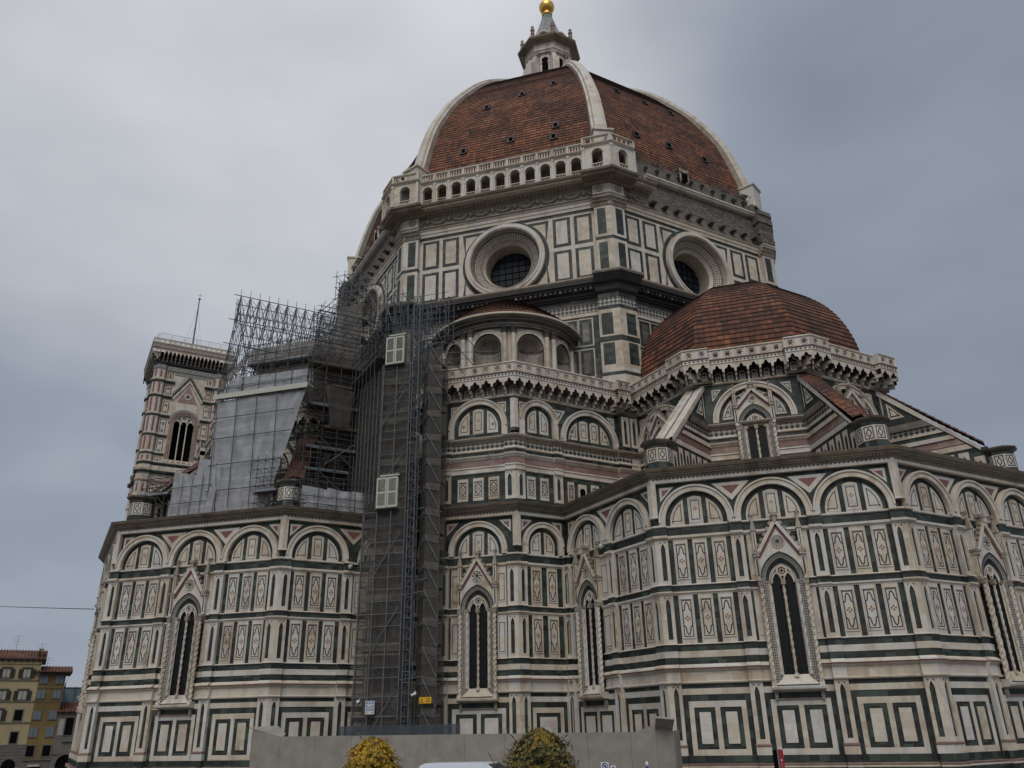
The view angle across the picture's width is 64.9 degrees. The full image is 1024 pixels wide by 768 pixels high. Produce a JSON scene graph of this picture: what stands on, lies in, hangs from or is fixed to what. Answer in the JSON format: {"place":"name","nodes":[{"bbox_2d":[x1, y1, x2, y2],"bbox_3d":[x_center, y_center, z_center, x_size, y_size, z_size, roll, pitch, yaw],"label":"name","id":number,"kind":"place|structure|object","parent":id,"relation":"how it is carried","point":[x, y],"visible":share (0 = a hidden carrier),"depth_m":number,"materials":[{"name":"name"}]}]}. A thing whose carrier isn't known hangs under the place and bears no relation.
{"place":"outdoors","nodes":[
{"label":"outdoors","id":0,"kind":"place"},
{"bbox_2d":[0,0,1023,686],"label":"sky","id":1,"kind":"structure","parent":0,"point":[156,156],"materials":[{"name":"grey"}]},
{"bbox_3d":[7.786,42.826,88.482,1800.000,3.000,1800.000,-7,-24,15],"label":"piazza paving","id":2,"kind":"structure","parent":0,"visible":0},
{"bbox_2d":[0,637,47,767],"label":"yellow house","id":3,"kind":"structure","parent":2,"relation":"on","point":[19,678],"depth_m":132.99,"materials":[{"name":"paint"}]},
{"bbox_2d":[0,708,6,722],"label":"window","id":4,"kind":"structure","parent":3,"relation":"in","point":[2,712],"depth_m":131.29,"materials":[{"name":"brown wood"}]},
{"bbox_2d":[0,688,10,701],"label":"window","id":5,"kind":"structure","parent":3,"relation":"in","point":[5,695],"depth_m":132.35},
{"bbox_2d":[0,666,15,678],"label":"window","id":6,"kind":"structure","parent":3,"relation":"in","point":[6,672],"depth_m":133.52,"materials":[{"name":"white glass"}]},
{"bbox_2d":[8,731,19,743],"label":"window","id":7,"kind":"structure","parent":3,"relation":"in","point":[13,737],"depth_m":130.97,"materials":[{"name":"black glass"}]},
{"bbox_2d":[12,709,24,721],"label":"window","id":8,"kind":"structure","parent":3,"relation":"in","point":[18,713],"depth_m":132.25,"materials":[{"name":"black glass"}]},
{"bbox_2d":[13,688,31,701],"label":"window","id":9,"kind":"structure","parent":3,"relation":"in","point":[23,694],"depth_m":133.45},
{"bbox_2d":[18,667,35,679],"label":"window","id":10,"kind":"structure","parent":3,"relation":"in","point":[26,673],"depth_m":134.80,"materials":[{"name":"white glass"}]},
{"bbox_2d":[21,657,72,767],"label":"ochre house","id":11,"kind":"structure","parent":2,"relation":"on","point":[43,725],"depth_m":133.98,"materials":[{"name":"paint"}]},
{"bbox_2d":[23,745,35,757],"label":"window","id":12,"kind":"structure","parent":11,"relation":"in","point":[29,752],"depth_m":131.32,"materials":[{"name":"black glass"}]},
{"bbox_2d":[28,727,37,737],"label":"window","id":13,"kind":"structure","parent":11,"relation":"in","point":[33,730],"depth_m":132.38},
{"bbox_2d":[31,711,41,719],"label":"window","id":14,"kind":"structure","parent":11,"relation":"in","point":[37,714],"depth_m":133.39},
{"bbox_2d":[36,690,45,698],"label":"window","id":15,"kind":"structure","parent":11,"relation":"in","point":[41,693],"depth_m":134.70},
{"bbox_2d":[39,675,48,683],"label":"window","id":16,"kind":"structure","parent":11,"relation":"in","point":[44,678],"depth_m":135.59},
{"bbox_2d":[40,744,51,756],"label":"window","id":17,"kind":"structure","parent":11,"relation":"in","point":[46,748],"depth_m":132.42,"materials":[{"name":"black glass"}]},
{"bbox_2d":[45,727,54,736],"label":"window","id":18,"kind":"structure","parent":11,"relation":"in","point":[50,730],"depth_m":133.45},
{"bbox_2d":[48,711,56,719],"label":"window","id":19,"kind":"structure","parent":11,"relation":"in","point":[53,714],"depth_m":134.44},
{"bbox_2d":[52,690,61,698],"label":"window","id":20,"kind":"structure","parent":11,"relation":"in","point":[57,693],"depth_m":135.72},
{"bbox_2d":[54,675,63,683],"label":"window","id":21,"kind":"structure","parent":11,"relation":"in","point":[59,678],"depth_m":136.65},
{"bbox_2d":[49,702,77,767],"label":"grey house","id":22,"kind":"structure","parent":2,"relation":"on","point":[63,739],"depth_m":134.31,"materials":[{"name":"paint"}]},
{"bbox_2d":[52,752,68,767],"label":"arched doorway","id":23,"kind":"structure","parent":22,"relation":"in","point":[60,761],"depth_m":132.90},
{"bbox_2d":[62,717,75,735],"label":"window","id":24,"kind":"structure","parent":22,"relation":"in","point":[69,723],"depth_m":135.03,"materials":[{"name":"black glass"}]},
{"bbox_2d":[49,684,81,765],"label":"netted building","id":25,"kind":"structure","parent":2,"relation":"on","point":[70,694],"depth_m":151.68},
{"bbox_2d":[125,293,235,520],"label":"bell tower","id":26,"kind":"structure","parent":2,"relation":"on","point":[181,380],"depth_m":180.99,"materials":[{"name":"white stone"}]},
{"bbox_2d":[342,733,401,767],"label":"potted bush","id":27,"kind":"object","parent":2,"relation":"on","point":[371,752],"visible":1,"depth_m":29.79,"materials":[{"name":"yellow plant"}]},
{"bbox_2d":[349,330,418,725],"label":"netted tower","id":28,"kind":"structure","parent":2,"relation":"on","point":[381,445],"depth_m":62.59,"materials":[{"name":"fabric"}]},
{"bbox_2d":[365,701,374,714],"bbox_3d":[-10.186,23.172,57.655,0.720,0.920,0.041,-7,-24,15],"label":"safety poster","id":29,"kind":"object","parent":28,"relation":"attached to","point":[369,707],"visible":1,"depth_m":57.64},
{"bbox_2d":[374,473,399,510],"bbox_3d":[-9.894,8.560,63.906,2.000,2.790,0.400,-7,-24,15],"label":"louvred shutter","id":30,"kind":"object","parent":28,"relation":"attached to","point":[390,482],"visible":1,"depth_m":63.89,"materials":[{"name":"paint"}]},
{"bbox_2d":[323,260,458,402],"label":"drum scaffold","id":31,"kind":"object","parent":28,"relation":"on","point":[367,373],"visible":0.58,"depth_m":79.85,"materials":[{"name":"metal"}]},
{"bbox_2d":[384,333,405,367],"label":"louvred shutter","id":32,"kind":"object","parent":28,"relation":"attached to","point":[395,349],"visible":1,"depth_m":68.74,"materials":[{"name":"paint"}]},
{"bbox_2d":[338,719,459,735],"bbox_3d":[-7.811,24.768,54.242,9.030,3.900,0.626,-7,-24,15],"label":"debris fence","id":33,"kind":"object","parent":2,"relation":"on","point":[426,729],"visible":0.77,"depth_m":54.41,"materials":[{"name":"grey metal"}]},
{"bbox_2d":[397,295,428,724],"bbox_3d":[-7.567,9.870,62.789,1.712,38.000,0.626,-7,-24,15],"label":"hoist mast","id":34,"kind":"object","parent":2,"relation":"on","point":[407,617],"visible":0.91,"depth_m":62.37,"materials":[{"name":"metal"}]},
{"bbox_2d":[419,697,430,703],"bbox_3d":[-6.128,22.320,56.864,0.920,0.420,0.043,-7,-24,15],"label":"warning sign","id":35,"kind":"object","parent":34,"relation":"attached to","point":[422,700],"visible":1,"depth_m":56.86,"materials":[{"name":"yellow plastic"}]},
{"bbox_2d":[404,312,498,724],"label":"stair tower","id":36,"kind":"structure","parent":2,"relation":"on","point":[429,659],"depth_m":62.17,"materials":[{"name":"metal"}]},
{"bbox_2d":[419,753,504,767],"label":"van","id":37,"kind":"object","parent":2,"relation":"on","point":[484,764],"visible":0.98,"depth_m":33.25,"materials":[{"name":"paint"}]},
{"bbox_2d":[249,716,682,767],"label":"hoarding","id":38,"kind":"object","parent":2,"relation":"on","point":[657,744],"visible":0.88,"depth_m":46.73,"materials":[{"name":"paint"}]},
{"bbox_2d":[601,762,608,767],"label":"notice plate","id":39,"kind":"object","parent":38,"relation":"attached to","point":[604,764],"visible":1,"depth_m":44.18,"materials":[{"name":"metal"}]},
{"bbox_2d":[502,724,578,767],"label":"potted bush","id":40,"kind":"object","parent":2,"relation":"on","point":[546,753],"visible":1,"depth_m":28.06,"materials":[{"name":"green plant"}]},
{"bbox_2d":[65,0,1023,767],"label":"cathedral","id":41,"kind":"structure","parent":2,"relation":"on","point":[749,474],"depth_m":62.58,"materials":[{"name":"white stone"}]},
{"bbox_2d":[0,606,82,608],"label":"overhead cable","id":42,"kind":"object","parent":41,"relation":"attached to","point":[41,607],"visible":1,"depth_m":83.92,"materials":[{"name":"black metal"}]},
{"bbox_2d":[138,304,411,516],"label":"tribune scaffold","id":43,"kind":"object","parent":41,"relation":"on","point":[250,437],"visible":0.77,"depth_m":70.29,"materials":[{"name":"fabric"}]},
{"bbox_2d":[207,290,347,431],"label":"roof lattice","id":44,"kind":"object","parent":41,"relation":"attached to","point":[275,320],"visible":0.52,"depth_m":88.73,"materials":[{"name":"metal"}]},
{"bbox_2d":[578,484,586,497],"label":"blind doorway","id":45,"kind":"structure","parent":41,"relation":"in","point":[582,489],"depth_m":67.61,"materials":[{"name":"white stone"}]},
{"bbox_2d":[568,755,574,764],"bbox_3d":[3.263,21.473,44.384,0.450,1.825,0.126,-7,-24,15],"label":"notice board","id":46,"kind":"object","parent":2,"relation":"on","point":[569,762],"visible":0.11,"depth_m":44.60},
{"bbox_2d":[772,749,784,767],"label":"banner stand","id":47,"kind":"object","parent":2,"relation":"on","point":[778,757],"visible":1,"depth_m":35.02,"materials":[{"name":"metal"}]}
]}

